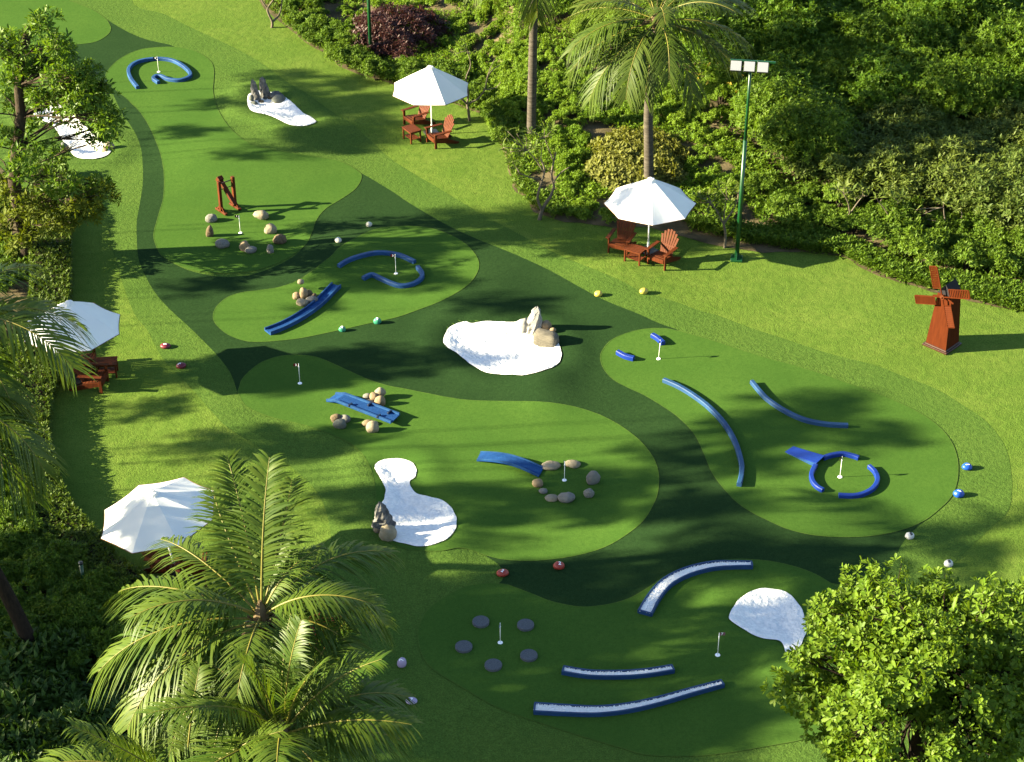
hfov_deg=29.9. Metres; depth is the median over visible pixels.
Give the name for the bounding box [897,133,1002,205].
grey leaved tree
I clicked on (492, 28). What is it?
shrub
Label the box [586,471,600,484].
stone
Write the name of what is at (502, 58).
shrub
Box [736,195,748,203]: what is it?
shrub
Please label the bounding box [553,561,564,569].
tee stone
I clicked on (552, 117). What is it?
shrub
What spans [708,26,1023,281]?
ground cover
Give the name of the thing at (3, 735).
bedding shrub
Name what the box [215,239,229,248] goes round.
stone
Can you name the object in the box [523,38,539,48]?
shrub
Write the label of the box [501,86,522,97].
shrub
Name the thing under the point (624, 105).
shrub
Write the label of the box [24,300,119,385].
parasol
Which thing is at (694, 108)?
shrub
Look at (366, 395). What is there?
stone
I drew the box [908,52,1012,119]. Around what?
hill tree
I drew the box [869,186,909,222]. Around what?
frangipani
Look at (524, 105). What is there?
shrub
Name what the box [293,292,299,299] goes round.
stone
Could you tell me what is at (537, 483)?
stone
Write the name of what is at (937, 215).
leafy shrub
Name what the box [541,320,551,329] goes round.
rock
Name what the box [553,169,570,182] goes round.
shrub
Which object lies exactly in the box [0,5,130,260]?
open crowned tree
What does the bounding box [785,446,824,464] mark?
wedge ramp
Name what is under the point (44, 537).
leafy shrub
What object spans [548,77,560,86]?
shrub
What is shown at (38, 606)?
leafy shrub
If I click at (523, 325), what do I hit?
rock
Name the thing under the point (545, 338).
rock
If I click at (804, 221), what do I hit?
leafy shrub
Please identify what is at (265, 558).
palm tree
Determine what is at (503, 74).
shrub
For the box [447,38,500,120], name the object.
frangipani
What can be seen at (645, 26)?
tall shrub
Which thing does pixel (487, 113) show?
leafy shrub
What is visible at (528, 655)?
granite disc
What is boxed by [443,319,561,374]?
sand bunker
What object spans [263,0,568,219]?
border plants
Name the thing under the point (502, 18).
shrub
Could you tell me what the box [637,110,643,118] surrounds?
shrub
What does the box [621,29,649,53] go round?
tall shrub
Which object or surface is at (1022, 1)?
hill tree
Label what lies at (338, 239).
tee stone
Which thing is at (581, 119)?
shrub
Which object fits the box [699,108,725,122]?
shrub
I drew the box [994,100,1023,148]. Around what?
grey leaved tree
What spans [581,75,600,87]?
shrub
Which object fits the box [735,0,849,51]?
hill tree
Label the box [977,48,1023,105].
hill tree
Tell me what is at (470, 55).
shrub
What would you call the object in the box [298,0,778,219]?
ground cover
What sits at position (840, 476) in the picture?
golf flag
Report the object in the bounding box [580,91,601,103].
shrub
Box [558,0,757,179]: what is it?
palm tree
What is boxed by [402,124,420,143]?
side table
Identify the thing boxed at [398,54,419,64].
leafy shrub
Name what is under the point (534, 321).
rock
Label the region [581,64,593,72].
shrub
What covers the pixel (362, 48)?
leafy shrub
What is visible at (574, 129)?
shrub
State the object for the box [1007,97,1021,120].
grey leaved tree
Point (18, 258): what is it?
ground cover
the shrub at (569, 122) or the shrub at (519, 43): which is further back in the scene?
the shrub at (519, 43)
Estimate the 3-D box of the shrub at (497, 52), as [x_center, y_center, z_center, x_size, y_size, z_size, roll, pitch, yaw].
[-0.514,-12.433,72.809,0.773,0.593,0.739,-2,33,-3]
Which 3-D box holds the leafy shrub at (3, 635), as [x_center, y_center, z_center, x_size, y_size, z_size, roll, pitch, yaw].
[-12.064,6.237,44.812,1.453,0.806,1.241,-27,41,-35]
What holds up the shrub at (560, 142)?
on the planting bed at (601, 129)
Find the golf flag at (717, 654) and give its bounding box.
[715,632,724,656]
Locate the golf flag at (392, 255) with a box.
[390,254,397,273]
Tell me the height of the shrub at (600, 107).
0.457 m
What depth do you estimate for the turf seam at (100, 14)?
76.93 m
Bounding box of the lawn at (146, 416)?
[46,0,1023,761]
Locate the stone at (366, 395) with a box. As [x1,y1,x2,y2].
[363,393,369,398]
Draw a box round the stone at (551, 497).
[545,494,557,501]
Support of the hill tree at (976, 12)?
on the planting bed at (601, 129)
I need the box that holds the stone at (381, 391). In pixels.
[375,387,385,395]
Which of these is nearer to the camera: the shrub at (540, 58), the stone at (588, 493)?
the stone at (588, 493)
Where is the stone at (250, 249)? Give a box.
[245,246,256,253]
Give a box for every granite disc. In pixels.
[455,640,471,652]
[472,615,488,627]
[485,659,501,671]
[517,619,533,631]
[520,649,537,661]
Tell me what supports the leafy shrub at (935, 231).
on the planting bed at (601, 129)
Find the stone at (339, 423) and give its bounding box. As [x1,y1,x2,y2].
[333,419,345,428]
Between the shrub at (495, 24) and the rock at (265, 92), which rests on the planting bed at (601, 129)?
the shrub at (495, 24)
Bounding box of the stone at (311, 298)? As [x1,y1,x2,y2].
[306,295,317,302]
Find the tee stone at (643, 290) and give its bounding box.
[639,288,647,293]
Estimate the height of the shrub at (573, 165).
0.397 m
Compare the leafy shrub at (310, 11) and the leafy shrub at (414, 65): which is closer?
the leafy shrub at (414, 65)
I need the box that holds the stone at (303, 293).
[299,287,307,298]
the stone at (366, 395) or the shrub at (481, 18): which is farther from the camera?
the shrub at (481, 18)
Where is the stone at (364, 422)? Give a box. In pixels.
[362,419,372,425]
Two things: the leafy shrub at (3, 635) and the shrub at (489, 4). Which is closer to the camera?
the leafy shrub at (3, 635)
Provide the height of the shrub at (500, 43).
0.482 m
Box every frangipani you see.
[261,0,282,27]
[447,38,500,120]
[495,120,569,219]
[692,177,747,247]
[828,177,871,231]
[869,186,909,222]
[909,191,962,224]
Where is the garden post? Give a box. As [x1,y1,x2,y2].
[78,561,83,578]
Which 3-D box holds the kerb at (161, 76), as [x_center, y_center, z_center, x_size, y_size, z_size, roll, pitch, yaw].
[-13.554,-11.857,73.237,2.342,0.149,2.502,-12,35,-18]
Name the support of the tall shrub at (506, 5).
on the planting bed at (601, 129)
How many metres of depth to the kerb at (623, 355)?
56.00 m
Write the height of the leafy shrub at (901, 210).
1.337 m
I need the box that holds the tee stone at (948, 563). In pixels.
[944,559,952,566]
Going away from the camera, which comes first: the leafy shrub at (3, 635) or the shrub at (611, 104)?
the leafy shrub at (3, 635)
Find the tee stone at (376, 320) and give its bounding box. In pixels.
[373,317,380,323]
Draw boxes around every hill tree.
[635,0,762,41]
[675,10,774,83]
[728,75,854,137]
[729,70,823,129]
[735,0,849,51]
[736,44,797,83]
[737,49,838,104]
[751,0,845,60]
[752,94,864,178]
[785,39,858,104]
[805,70,853,120]
[820,0,870,19]
[824,0,907,53]
[826,35,899,84]
[827,41,936,115]
[843,0,907,18]
[873,0,966,29]
[878,1,966,58]
[881,39,960,81]
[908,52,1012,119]
[921,0,1023,33]
[953,23,1004,61]
[956,49,1008,110]
[957,4,1023,82]
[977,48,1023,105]
[980,0,1023,27]
[991,40,1023,97]
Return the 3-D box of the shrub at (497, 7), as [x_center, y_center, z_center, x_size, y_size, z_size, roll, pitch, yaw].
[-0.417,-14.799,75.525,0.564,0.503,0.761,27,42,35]
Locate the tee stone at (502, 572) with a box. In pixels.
[496,569,508,576]
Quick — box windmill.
[914,266,970,354]
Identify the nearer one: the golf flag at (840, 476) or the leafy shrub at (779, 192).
the golf flag at (840, 476)
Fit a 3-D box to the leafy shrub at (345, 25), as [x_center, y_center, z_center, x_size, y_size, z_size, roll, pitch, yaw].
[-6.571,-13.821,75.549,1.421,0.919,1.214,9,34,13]
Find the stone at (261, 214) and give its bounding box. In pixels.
[253,210,268,219]
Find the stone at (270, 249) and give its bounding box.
[267,244,273,252]
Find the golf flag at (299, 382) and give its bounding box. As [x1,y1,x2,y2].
[293,363,301,383]
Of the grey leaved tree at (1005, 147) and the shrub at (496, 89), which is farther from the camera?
the shrub at (496, 89)
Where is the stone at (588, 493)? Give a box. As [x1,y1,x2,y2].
[583,488,593,497]
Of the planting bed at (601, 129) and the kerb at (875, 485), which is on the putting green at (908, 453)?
the kerb at (875, 485)
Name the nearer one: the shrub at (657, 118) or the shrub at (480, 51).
the shrub at (657, 118)
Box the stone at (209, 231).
[206,225,213,236]
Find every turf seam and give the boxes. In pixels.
[31,0,110,44]
[106,47,361,272]
[213,226,478,341]
[238,355,658,560]
[418,559,837,755]
[600,328,957,536]
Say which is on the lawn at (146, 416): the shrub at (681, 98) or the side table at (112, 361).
the side table at (112, 361)
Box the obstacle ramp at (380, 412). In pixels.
[326,392,399,423]
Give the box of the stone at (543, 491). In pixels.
[538,488,547,493]
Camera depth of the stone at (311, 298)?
58.62 m
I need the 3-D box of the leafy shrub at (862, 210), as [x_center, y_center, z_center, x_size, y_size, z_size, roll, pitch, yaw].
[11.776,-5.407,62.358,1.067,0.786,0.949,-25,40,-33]
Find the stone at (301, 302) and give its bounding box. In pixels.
[296,298,308,306]
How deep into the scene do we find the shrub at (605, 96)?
68.72 m
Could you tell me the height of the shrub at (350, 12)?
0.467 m
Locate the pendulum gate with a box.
[215,175,240,215]
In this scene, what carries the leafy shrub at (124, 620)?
on the planting bed at (18, 291)
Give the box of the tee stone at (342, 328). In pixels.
[339,326,345,331]
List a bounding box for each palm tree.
[0,262,99,434]
[0,388,70,641]
[34,655,305,761]
[87,447,406,761]
[132,599,423,761]
[463,0,570,136]
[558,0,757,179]
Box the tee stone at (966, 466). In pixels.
[962,463,971,469]
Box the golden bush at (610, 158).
[583,124,693,191]
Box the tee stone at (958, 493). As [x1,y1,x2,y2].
[953,489,963,497]
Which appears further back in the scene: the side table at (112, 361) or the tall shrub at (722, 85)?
the tall shrub at (722, 85)
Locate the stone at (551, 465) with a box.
[541,460,560,469]
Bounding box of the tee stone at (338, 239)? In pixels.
[335,237,341,242]
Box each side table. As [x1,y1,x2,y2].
[95,356,118,377]
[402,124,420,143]
[623,243,646,265]
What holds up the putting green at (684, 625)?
on the fringe turf at (460, 724)
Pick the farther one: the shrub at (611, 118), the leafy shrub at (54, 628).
the shrub at (611, 118)
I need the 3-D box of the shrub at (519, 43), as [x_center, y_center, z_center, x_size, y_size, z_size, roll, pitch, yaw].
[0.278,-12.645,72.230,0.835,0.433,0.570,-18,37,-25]
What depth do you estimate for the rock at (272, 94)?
71.19 m
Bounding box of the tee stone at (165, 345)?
[160,343,170,348]
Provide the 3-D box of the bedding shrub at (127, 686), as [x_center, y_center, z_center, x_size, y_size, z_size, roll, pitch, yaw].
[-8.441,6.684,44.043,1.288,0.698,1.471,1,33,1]
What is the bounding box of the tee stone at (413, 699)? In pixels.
[406,697,416,704]
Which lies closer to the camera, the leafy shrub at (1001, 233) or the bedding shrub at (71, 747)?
the bedding shrub at (71, 747)
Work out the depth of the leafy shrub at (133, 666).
44.00 m
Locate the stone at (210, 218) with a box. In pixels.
[205,214,216,222]
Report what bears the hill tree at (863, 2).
on the planting bed at (601, 129)
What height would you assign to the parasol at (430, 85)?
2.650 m
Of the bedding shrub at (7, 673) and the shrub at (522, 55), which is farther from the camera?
the shrub at (522, 55)
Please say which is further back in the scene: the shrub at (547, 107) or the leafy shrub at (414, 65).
the leafy shrub at (414, 65)
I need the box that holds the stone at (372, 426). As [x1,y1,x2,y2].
[366,421,378,432]
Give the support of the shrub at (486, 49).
on the planting bed at (601, 129)
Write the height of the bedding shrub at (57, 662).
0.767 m
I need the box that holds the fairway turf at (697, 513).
[75,21,929,606]
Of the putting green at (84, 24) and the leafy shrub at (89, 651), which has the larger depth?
the putting green at (84, 24)
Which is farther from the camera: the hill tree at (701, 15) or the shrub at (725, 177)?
the hill tree at (701, 15)
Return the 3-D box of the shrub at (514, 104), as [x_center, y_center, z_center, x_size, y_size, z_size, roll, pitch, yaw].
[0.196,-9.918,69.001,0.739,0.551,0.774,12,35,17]
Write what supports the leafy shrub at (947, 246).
on the planting bed at (601, 129)
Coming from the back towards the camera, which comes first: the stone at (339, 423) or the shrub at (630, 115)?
the shrub at (630, 115)
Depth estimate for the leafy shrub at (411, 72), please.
71.76 m
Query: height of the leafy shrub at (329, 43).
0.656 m
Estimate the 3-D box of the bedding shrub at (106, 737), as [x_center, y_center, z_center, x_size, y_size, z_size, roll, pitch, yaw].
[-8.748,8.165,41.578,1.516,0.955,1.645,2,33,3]
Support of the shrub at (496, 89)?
on the planting bed at (601, 129)
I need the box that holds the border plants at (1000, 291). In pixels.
[681,212,1023,312]
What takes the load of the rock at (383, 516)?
on the sand bunker at (421, 520)
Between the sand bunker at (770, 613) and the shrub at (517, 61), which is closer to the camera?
the sand bunker at (770, 613)
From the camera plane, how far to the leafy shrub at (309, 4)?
77.62 m
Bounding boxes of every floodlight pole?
[367,0,373,54]
[730,59,775,262]
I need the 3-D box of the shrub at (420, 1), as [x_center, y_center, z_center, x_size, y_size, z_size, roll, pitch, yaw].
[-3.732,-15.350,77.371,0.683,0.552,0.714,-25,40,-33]
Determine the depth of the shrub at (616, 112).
68.04 m
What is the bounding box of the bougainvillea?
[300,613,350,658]
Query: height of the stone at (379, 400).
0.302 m
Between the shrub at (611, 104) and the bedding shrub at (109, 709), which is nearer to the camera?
the bedding shrub at (109, 709)
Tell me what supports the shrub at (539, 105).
on the planting bed at (601, 129)
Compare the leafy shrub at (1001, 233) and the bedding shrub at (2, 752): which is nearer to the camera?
the bedding shrub at (2, 752)
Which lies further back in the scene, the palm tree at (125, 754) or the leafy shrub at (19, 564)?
the leafy shrub at (19, 564)
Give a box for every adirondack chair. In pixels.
[63,349,96,375]
[69,362,108,393]
[141,546,182,580]
[174,552,208,596]
[401,106,435,124]
[424,114,458,148]
[606,220,636,255]
[645,229,680,270]
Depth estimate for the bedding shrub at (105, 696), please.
43.04 m
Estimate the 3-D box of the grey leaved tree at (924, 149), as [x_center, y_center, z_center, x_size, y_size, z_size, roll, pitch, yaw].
[13.303,-7.008,63.291,3.306,2.409,3.431,-16,36,-23]
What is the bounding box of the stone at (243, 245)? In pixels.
[239,240,249,251]
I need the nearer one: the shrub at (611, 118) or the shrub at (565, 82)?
the shrub at (611, 118)
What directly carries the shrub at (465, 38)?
on the planting bed at (601, 129)
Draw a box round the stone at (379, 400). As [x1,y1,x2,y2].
[374,395,384,405]
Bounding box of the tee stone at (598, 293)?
[594,291,602,296]
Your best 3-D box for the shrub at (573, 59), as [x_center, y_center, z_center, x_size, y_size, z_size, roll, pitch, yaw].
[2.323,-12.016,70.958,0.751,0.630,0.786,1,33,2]
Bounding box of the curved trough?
[264,282,340,334]
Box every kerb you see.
[127,57,191,88]
[337,250,415,267]
[362,265,424,287]
[616,350,634,360]
[650,332,664,344]
[662,378,743,486]
[750,380,847,427]
[809,463,823,492]
[823,451,858,460]
[838,464,879,498]
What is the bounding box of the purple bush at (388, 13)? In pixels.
[347,1,451,59]
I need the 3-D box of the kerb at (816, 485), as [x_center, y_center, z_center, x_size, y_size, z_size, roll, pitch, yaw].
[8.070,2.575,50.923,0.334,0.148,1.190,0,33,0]
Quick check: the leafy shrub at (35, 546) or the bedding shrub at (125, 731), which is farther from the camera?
the leafy shrub at (35, 546)
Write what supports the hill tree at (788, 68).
on the planting bed at (601, 129)
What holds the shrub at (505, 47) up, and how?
on the planting bed at (601, 129)
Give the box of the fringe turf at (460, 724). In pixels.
[0,0,1011,761]
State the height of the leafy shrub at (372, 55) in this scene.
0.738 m
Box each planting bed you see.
[0,167,273,761]
[259,0,1023,309]
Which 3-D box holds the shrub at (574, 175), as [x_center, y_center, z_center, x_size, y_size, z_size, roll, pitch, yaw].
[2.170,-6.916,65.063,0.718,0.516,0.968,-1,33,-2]
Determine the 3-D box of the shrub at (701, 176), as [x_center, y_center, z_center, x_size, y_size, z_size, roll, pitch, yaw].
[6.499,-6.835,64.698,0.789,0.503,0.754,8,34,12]
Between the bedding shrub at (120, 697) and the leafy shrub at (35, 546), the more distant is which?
the leafy shrub at (35, 546)
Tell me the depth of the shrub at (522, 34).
72.68 m
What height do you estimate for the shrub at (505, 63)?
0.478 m
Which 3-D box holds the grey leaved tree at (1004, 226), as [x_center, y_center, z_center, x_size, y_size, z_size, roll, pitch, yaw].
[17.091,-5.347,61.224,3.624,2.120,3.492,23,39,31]
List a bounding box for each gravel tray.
[533,679,724,716]
[561,664,674,679]
[637,560,752,616]
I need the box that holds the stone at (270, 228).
[264,223,276,233]
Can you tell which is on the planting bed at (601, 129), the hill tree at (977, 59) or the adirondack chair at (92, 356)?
the hill tree at (977, 59)
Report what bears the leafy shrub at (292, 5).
on the planting bed at (601, 129)
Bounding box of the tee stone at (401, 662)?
[397,657,406,667]
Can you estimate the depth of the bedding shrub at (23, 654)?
43.97 m
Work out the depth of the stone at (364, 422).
53.11 m
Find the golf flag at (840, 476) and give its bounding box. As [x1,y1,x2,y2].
[838,457,841,477]
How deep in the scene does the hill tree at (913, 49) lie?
66.49 m
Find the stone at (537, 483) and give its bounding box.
[532,479,542,487]
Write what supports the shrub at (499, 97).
on the planting bed at (601, 129)
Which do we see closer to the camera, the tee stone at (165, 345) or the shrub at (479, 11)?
the tee stone at (165, 345)
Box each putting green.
[0,0,109,44]
[106,47,360,272]
[214,226,478,340]
[238,355,657,559]
[418,559,856,755]
[601,328,957,536]
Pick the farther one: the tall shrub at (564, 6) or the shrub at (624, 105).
the tall shrub at (564, 6)
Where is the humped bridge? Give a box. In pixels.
[477,451,542,476]
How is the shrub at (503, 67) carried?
on the planting bed at (601, 129)
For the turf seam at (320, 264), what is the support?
on the putting green at (448, 263)
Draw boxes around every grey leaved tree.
[781,123,885,182]
[787,161,831,181]
[832,136,939,205]
[848,86,956,137]
[866,133,950,194]
[874,103,970,142]
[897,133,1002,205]
[933,119,1012,167]
[933,161,1012,223]
[957,96,1023,126]
[957,113,1016,153]
[958,148,1023,225]
[983,139,1023,161]
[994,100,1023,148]
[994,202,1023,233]
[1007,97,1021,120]
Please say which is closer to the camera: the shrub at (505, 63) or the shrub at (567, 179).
the shrub at (567, 179)
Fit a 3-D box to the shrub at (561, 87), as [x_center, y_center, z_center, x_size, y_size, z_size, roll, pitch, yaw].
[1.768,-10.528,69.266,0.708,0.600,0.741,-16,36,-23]
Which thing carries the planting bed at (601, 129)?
on the lawn at (146, 416)
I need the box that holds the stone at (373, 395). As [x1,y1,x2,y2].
[370,392,378,400]
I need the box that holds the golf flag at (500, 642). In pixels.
[498,623,502,643]
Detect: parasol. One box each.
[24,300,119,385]
[101,477,213,580]
[393,65,468,134]
[603,177,696,255]
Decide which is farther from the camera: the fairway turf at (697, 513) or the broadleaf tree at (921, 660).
the fairway turf at (697, 513)
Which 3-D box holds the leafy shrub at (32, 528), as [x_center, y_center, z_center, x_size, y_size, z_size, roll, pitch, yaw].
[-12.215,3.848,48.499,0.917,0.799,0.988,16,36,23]
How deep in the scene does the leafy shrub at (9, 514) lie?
48.72 m
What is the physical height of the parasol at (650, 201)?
2.650 m
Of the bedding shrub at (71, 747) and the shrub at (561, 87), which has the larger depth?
the shrub at (561, 87)
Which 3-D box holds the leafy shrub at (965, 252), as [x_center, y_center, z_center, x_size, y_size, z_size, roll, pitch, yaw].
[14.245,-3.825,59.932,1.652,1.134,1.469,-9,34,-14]
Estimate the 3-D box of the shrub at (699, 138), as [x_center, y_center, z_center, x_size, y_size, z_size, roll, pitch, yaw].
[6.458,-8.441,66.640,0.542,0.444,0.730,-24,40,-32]
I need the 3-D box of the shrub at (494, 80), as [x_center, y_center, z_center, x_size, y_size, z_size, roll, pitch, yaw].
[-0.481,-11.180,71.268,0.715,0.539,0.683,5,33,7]
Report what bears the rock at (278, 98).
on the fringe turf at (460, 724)
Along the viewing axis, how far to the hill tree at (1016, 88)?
65.08 m
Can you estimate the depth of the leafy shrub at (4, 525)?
48.51 m
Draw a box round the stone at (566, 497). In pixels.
[558,492,574,502]
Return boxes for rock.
[250,79,260,100]
[259,77,270,98]
[269,91,282,97]
[272,95,285,102]
[371,501,395,532]
[379,524,396,541]
[518,318,527,332]
[526,306,541,335]
[533,328,558,347]
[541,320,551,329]
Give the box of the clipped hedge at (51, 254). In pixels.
[2,157,197,644]
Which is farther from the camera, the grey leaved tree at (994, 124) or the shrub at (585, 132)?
the shrub at (585, 132)
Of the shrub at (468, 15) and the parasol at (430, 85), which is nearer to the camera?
the parasol at (430, 85)
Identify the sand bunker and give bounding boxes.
[34,105,109,158]
[247,90,315,125]
[375,458,456,545]
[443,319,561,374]
[729,588,805,651]
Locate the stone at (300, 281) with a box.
[297,279,303,283]
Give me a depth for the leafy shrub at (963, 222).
61.27 m
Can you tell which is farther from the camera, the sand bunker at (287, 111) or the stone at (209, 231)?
the sand bunker at (287, 111)
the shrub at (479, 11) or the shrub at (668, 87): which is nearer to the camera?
the shrub at (668, 87)
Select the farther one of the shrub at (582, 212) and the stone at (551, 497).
the shrub at (582, 212)
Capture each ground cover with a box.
[0,186,34,501]
[6,529,188,700]
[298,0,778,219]
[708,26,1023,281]
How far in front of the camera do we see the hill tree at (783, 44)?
67.86 m
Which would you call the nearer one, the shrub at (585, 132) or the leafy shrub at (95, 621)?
the leafy shrub at (95, 621)
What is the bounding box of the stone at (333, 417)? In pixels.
[330,414,340,421]
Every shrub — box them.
[0,196,6,212]
[0,236,17,256]
[0,257,14,272]
[0,274,17,292]
[0,345,16,360]
[0,495,38,527]
[0,515,10,531]
[0,522,32,555]
[0,543,24,566]
[0,558,22,583]
[0,576,34,610]
[0,600,6,619]
[0,612,39,647]
[0,624,12,651]
[0,625,61,680]
[0,658,26,684]
[0,674,39,712]
[0,677,52,723]
[0,705,45,718]
[0,711,21,741]
[0,717,24,749]
[0,730,50,761]
[0,739,29,761]
[0,751,36,761]
[2,718,41,754]
[3,741,58,761]
[13,516,46,540]
[13,558,34,581]
[13,660,68,712]
[17,622,78,671]
[19,536,56,558]
[20,591,64,624]
[20,622,65,640]
[21,564,62,594]
[22,538,76,577]
[23,749,62,761]
[24,531,60,546]
[25,708,77,760]
[32,704,88,747]
[40,644,73,676]
[40,660,94,710]
[45,569,85,601]
[47,627,96,679]
[47,719,88,750]
[49,590,97,631]
[52,538,89,571]
[55,735,102,761]
[57,557,96,581]
[57,647,88,666]
[59,694,114,731]
[63,597,109,634]
[65,709,111,738]
[75,592,102,606]
[75,628,108,662]
[82,561,122,590]
[87,690,119,705]
[88,732,127,759]
[89,620,140,658]
[90,577,133,607]
[94,698,133,732]
[98,601,126,628]
[105,597,158,637]
[107,705,151,741]
[109,690,149,720]
[111,645,155,684]
[119,654,159,692]
[120,618,149,644]
[126,726,163,751]
[142,634,172,656]
[150,670,187,700]
[282,0,303,12]
[283,11,309,27]
[291,8,316,18]
[292,22,310,35]
[302,0,324,9]
[302,29,321,44]
[305,13,331,30]
[314,5,329,14]
[315,22,342,42]
[324,41,338,47]
[324,43,346,61]
[329,17,356,32]
[331,44,360,66]
[333,27,368,45]
[335,4,350,12]
[342,9,355,16]
[347,50,368,69]
[348,2,359,9]
[352,44,372,54]
[355,7,366,15]
[360,56,388,80]
[361,54,382,63]
[370,0,381,7]
[376,63,395,79]
[394,0,410,6]
[394,62,421,77]
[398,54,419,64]
[399,69,417,78]
[408,61,425,69]
[412,40,430,50]
[413,0,426,5]
[423,57,456,69]
[425,0,439,5]
[434,35,452,45]
[439,66,454,75]
[444,14,459,22]
[445,0,459,5]
[451,18,467,29]
[453,64,474,79]
[455,41,471,52]
[456,35,473,48]
[457,50,472,57]
[460,56,473,68]
[461,11,474,20]
[464,53,475,58]
[464,83,495,103]
[466,32,479,44]
[468,77,491,89]
[472,5,489,17]
[472,75,485,81]
[473,48,487,58]
[475,14,487,24]
[475,70,489,78]
[476,53,490,65]
[478,29,495,40]
[479,0,493,11]
[479,96,501,108]
[479,104,505,120]
[481,62,489,71]
[483,46,491,53]
[484,24,499,33]
[484,39,496,49]
[485,61,500,67]
[485,66,500,76]
[486,116,495,127]
[487,121,517,141]
[489,20,503,26]
[489,48,504,56]
[489,73,501,84]
[489,82,500,91]
[492,1,504,10]
[493,114,515,123]
[494,39,506,48]
[495,54,512,63]
[496,16,506,22]
[496,119,518,127]
[497,61,511,66]
[497,76,509,87]
[497,92,515,101]
[498,63,512,72]
[498,71,510,78]
[499,0,513,7]
[500,77,514,89]
[500,97,516,110]
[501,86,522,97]
[502,44,510,51]
[505,48,518,62]
[506,44,519,50]
[507,0,528,12]
[507,68,515,76]
[508,100,524,110]
[510,71,525,78]
[511,40,527,46]
[511,57,522,69]
[513,77,527,93]
[514,74,527,84]
[514,109,526,124]
[515,54,526,59]
[515,63,524,72]
[517,30,528,37]
[517,46,528,56]
[518,84,527,94]
[518,97,526,108]
[521,56,527,63]
[521,91,538,104]
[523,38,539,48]
[523,67,539,79]
[525,109,545,119]
[529,0,577,24]
[536,87,545,98]
[536,100,545,113]
[537,55,546,64]
[538,41,551,53]
[539,71,551,81]
[542,97,557,105]
[542,103,553,113]
[542,124,566,135]
[545,49,560,62]
[545,114,562,123]
[545,136,568,149]
[547,94,560,99]
[548,59,568,70]
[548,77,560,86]
[549,134,565,142]
[551,70,565,79]
[551,108,569,120]
[553,81,569,95]
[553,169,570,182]
[554,45,566,58]
[554,156,569,167]
[555,147,564,158]
[557,150,576,162]
[558,164,573,174]
[559,87,578,98]
[559,101,570,108]
[559,173,574,186]
[559,181,575,196]
[560,79,571,86]
[562,117,576,126]
[564,123,582,137]
[565,50,582,62]
[565,206,581,214]
[566,104,582,115]
[566,140,580,147]
[567,146,585,163]
[568,10,601,43]
[568,169,585,184]
[569,163,580,170]
[570,95,581,106]
[571,83,586,93]
[571,196,590,205]
[573,116,587,125]
[575,134,591,146]
[576,207,589,219]
[577,68,588,77]
[577,107,592,117]
[577,130,590,138]
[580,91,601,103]
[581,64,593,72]
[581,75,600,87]
[581,199,600,211]
[585,78,605,88]
[587,0,631,26]
[587,102,607,111]
[588,110,606,121]
[590,14,632,49]
[598,207,616,223]
[601,100,613,109]
[601,112,617,124]
[603,91,619,103]
[604,81,615,91]
[605,107,620,116]
[607,0,650,30]
[617,99,636,110]
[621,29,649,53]
[623,107,638,121]
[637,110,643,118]
[641,13,685,41]
[642,92,661,104]
[653,101,675,115]
[653,114,665,123]
[659,89,681,100]
[662,85,677,94]
[663,31,689,60]
[663,99,677,109]
[667,76,683,90]
[667,108,693,123]
[677,93,694,104]
[683,118,700,126]
[684,101,696,112]
[684,155,698,169]
[689,110,701,119]
[691,121,710,135]
[691,143,704,153]
[691,191,705,199]
[692,97,714,110]
[692,133,705,143]
[693,172,713,184]
[695,62,744,106]
[695,154,708,163]
[697,202,716,208]
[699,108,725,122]
[703,146,718,158]
[703,205,722,217]
[705,134,718,140]
[706,174,721,185]
[707,92,718,100]
[708,162,722,173]
[709,190,727,208]
[713,104,733,113]
[713,126,728,136]
[713,172,735,186]
[717,144,734,156]
[719,180,745,194]
[721,200,737,217]
[727,110,752,129]
[734,154,747,162]
[735,173,746,187]
[736,140,755,148]
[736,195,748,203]
[739,170,782,197]
[740,169,753,177]
[764,195,807,223]
[768,183,795,197]
[770,188,805,213]
[788,207,824,230]
[795,181,823,202]
[805,197,837,215]
[811,203,854,229]
[822,176,862,207]
[840,212,864,234]
[855,206,902,240]
[858,201,882,218]
[875,195,926,224]
[880,237,903,255]
[883,218,925,241]
[897,226,947,265]
[917,226,952,248]
[922,206,960,233]
[934,226,957,243]
[939,244,964,265]
[943,208,979,231]
[943,238,994,271]
[947,227,986,246]
[964,207,994,226]
[969,218,999,238]
[976,237,1006,260]
[983,244,1023,276]
[984,224,1018,248]
[1006,221,1023,250]
[1019,250,1023,268]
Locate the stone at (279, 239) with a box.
[273,234,286,243]
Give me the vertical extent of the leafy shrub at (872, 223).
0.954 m
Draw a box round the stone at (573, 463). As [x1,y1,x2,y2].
[565,460,580,467]
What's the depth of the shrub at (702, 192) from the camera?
63.93 m
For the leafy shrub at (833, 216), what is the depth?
62.15 m
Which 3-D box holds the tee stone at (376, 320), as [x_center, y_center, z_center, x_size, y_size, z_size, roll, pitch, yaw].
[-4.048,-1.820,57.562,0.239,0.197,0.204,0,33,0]
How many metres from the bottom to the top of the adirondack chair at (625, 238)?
1.005 m
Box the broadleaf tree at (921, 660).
[759,553,1023,761]
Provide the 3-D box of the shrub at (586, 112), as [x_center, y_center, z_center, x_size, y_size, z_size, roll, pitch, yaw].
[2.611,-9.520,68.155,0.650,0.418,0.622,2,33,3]
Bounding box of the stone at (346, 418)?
[340,415,349,422]
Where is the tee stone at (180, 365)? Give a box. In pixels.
[176,362,185,368]
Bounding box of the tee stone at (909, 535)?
[905,532,913,539]
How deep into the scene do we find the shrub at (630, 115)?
67.83 m
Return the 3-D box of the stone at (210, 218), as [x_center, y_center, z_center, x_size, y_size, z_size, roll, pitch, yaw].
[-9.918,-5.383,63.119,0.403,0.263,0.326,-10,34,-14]

